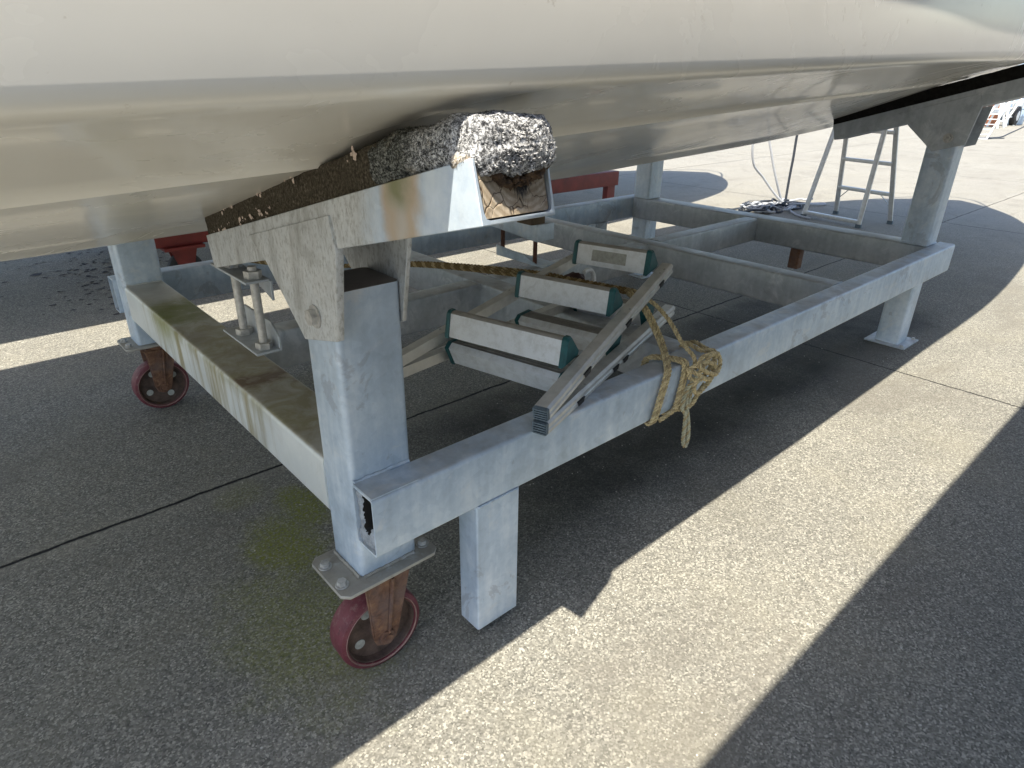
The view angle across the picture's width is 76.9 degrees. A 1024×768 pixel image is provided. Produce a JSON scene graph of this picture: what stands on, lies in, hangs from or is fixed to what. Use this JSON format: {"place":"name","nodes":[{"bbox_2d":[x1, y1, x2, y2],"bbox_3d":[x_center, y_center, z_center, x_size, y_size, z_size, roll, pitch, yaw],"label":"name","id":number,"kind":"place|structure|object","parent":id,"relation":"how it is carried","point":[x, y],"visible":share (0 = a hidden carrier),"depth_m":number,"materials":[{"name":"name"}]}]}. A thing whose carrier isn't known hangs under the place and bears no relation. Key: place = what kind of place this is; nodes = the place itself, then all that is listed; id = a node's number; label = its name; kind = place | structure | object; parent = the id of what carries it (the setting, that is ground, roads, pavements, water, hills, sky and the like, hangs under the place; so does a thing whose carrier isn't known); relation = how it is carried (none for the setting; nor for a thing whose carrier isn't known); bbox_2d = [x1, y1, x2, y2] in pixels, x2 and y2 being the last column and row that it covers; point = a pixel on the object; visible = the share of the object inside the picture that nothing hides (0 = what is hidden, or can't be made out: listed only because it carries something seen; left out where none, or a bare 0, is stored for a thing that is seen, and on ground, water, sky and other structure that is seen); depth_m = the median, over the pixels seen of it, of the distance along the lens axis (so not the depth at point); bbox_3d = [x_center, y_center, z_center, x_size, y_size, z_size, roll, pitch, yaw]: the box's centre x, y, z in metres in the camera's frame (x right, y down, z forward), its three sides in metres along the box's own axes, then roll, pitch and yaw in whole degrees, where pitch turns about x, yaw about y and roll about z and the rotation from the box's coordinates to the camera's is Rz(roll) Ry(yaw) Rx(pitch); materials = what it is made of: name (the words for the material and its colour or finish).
{"place":"outdoors","nodes":[
{"label":"outdoors","id":0,"kind":"place"},
{"bbox_2d":[0,102,1023,767],"bbox_3d":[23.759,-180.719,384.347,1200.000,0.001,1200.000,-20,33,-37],"label":"ground","id":1,"kind":"structure","parent":0,"point":[92,446],"depth_m":2.02,"materials":[{"name":"concrete"}]},
{"bbox_2d":[1,249,209,314],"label":"paint flakes","id":2,"kind":"object","parent":1,"relation":"on","point":[36,274],"visible":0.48,"depth_m":4.71,"materials":[{"name":"paint"}]},
{"bbox_2d":[154,170,618,266],"bbox_3d":[-1.202,-2.073,6.114,4.900,1.160,1.750,-20,33,-37],"label":"red cradle","id":3,"kind":"object","parent":1,"relation":"on","point":[181,249],"visible":0.08,"depth_m":4.48,"materials":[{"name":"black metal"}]},
{"bbox_2d":[30,300,1023,767],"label":"grit","id":4,"kind":"object","parent":1,"relation":"on","point":[558,594],"visible":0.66,"depth_m":1.94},
{"bbox_2d":[107,78,1023,668],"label":"boat cradle","id":5,"kind":"object","parent":1,"relation":"on","point":[335,442],"visible":0.91,"depth_m":1.70,"materials":[{"name":"metal"}]},
{"bbox_2d":[205,110,555,233],"bbox_3d":[-0.336,-0.332,1.226,0.187,0.392,1.070,-20,33,-37],"label":"timber bunk","id":6,"kind":"object","parent":5,"relation":"on","point":[512,154],"visible":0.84,"depth_m":0.85,"materials":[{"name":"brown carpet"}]},
{"bbox_2d":[0,0,1023,261],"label":"motor boat","id":7,"kind":"object","parent":6,"relation":"on","point":[128,120],"visible":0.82,"depth_m":0.83,"materials":[{"name":"plastic"}]},
{"bbox_2d":[726,135,825,219],"bbox_3d":[3.055,-2.934,7.037,0.971,2.039,1.486,14,28,26],"label":"mooring rope","id":8,"kind":"object","parent":7,"relation":"hanging from","point":[768,206],"visible":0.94,"depth_m":7.43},
{"bbox_2d":[251,260,722,447],"bbox_3d":[-0.281,-0.269,2.506,2.150,0.482,0.326,18,30,32],"label":"rope","id":9,"kind":"object","parent":5,"relation":"attached to","point":[686,402],"visible":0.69,"depth_m":2.00,"materials":[{"name":"fabric"}]},
{"bbox_2d":[402,239,674,435],"bbox_3d":[0.152,-0.236,2.006,0.547,0.272,1.039,17,30,31],"label":"folding ladder","id":10,"kind":"object","parent":5,"relation":"on","point":[538,348],"visible":0.87,"depth_m":1.89,"materials":[{"name":"metal"}]},
{"bbox_2d":[833,64,1023,124],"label":"timber bunk","id":11,"kind":"object","parent":5,"relation":"on","point":[986,80],"visible":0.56,"depth_m":3.16,"materials":[{"name":"black carpet"}]},
{"bbox_2d":[801,127,898,227],"bbox_3d":[3.614,-2.415,6.663,0.549,1.435,0.741,-14,29,-29],"label":"step ladder","id":12,"kind":"object","parent":1,"relation":"on","point":[875,162],"visible":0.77,"depth_m":6.77,"materials":[{"name":"metal"}]},
{"bbox_2d":[984,105,999,126],"bbox_3d":[17.170,-9.715,23.136,0.610,0.850,0.610,-20,33,-37],"label":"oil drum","id":13,"kind":"object","parent":1,"relation":"on","point":[994,121],"visible":0.13,"depth_m":22.98,"materials":[{"name":"red metal"}]},
{"bbox_2d":[979,101,1010,139],"bbox_3d":[12.817,-7.163,17.264,0.946,1.177,0.057,0,25,-2],"label":"ladder","id":14,"kind":"object","parent":1,"relation":"on","point":[1001,114],"visible":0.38,"depth_m":17.29,"materials":[{"name":"white paint"}]},
{"bbox_2d":[986,104,1005,128],"bbox_3d":[16.703,-9.350,22.226,0.811,0.985,0.564,-20,33,-37],"label":"trestle","id":15,"kind":"object","parent":1,"relation":"on","point":[1002,106],"visible":0.43,"depth_m":22.21,"materials":[{"name":"white paint"}]},
{"bbox_2d":[979,126,1023,138],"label":"hose","id":16,"kind":"object","parent":1,"relation":"on","point":[1000,136],"visible":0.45,"depth_m":17.91,"materials":[{"name":"rubber"}]},
{"bbox_2d":[991,106,1021,124],"bbox_3d":[17.972,-10.071,24.131,4.602,0.657,1.600,-20,33,-37],"label":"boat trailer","id":17,"kind":"object","parent":1,"relation":"on","point":[1015,115],"visible":0.44,"depth_m":23.52,"materials":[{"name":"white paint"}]},
{"bbox_2d":[1005,100,1016,126],"bbox_3d":[17.880,-10.089,23.411,1.087,1.335,0.748,-20,33,-37],"label":"trestle","id":18,"kind":"object","parent":1,"relation":"on","point":[1008,108],"visible":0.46,"depth_m":23.11,"materials":[{"name":"white paint"}]},
{"bbox_2d":[1007,101,1023,124],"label":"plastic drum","id":19,"kind":"object","parent":1,"relation":"on","point":[1020,120],"visible":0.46,"depth_m":24.27,"materials":[{"name":"plastic"}]},
{"bbox_2d":[1008,98,1023,118],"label":"trestle","id":20,"kind":"object","parent":1,"relation":"on","point":[1015,107],"visible":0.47,"depth_m":23.20,"materials":[{"name":"white paint"}]}
]}

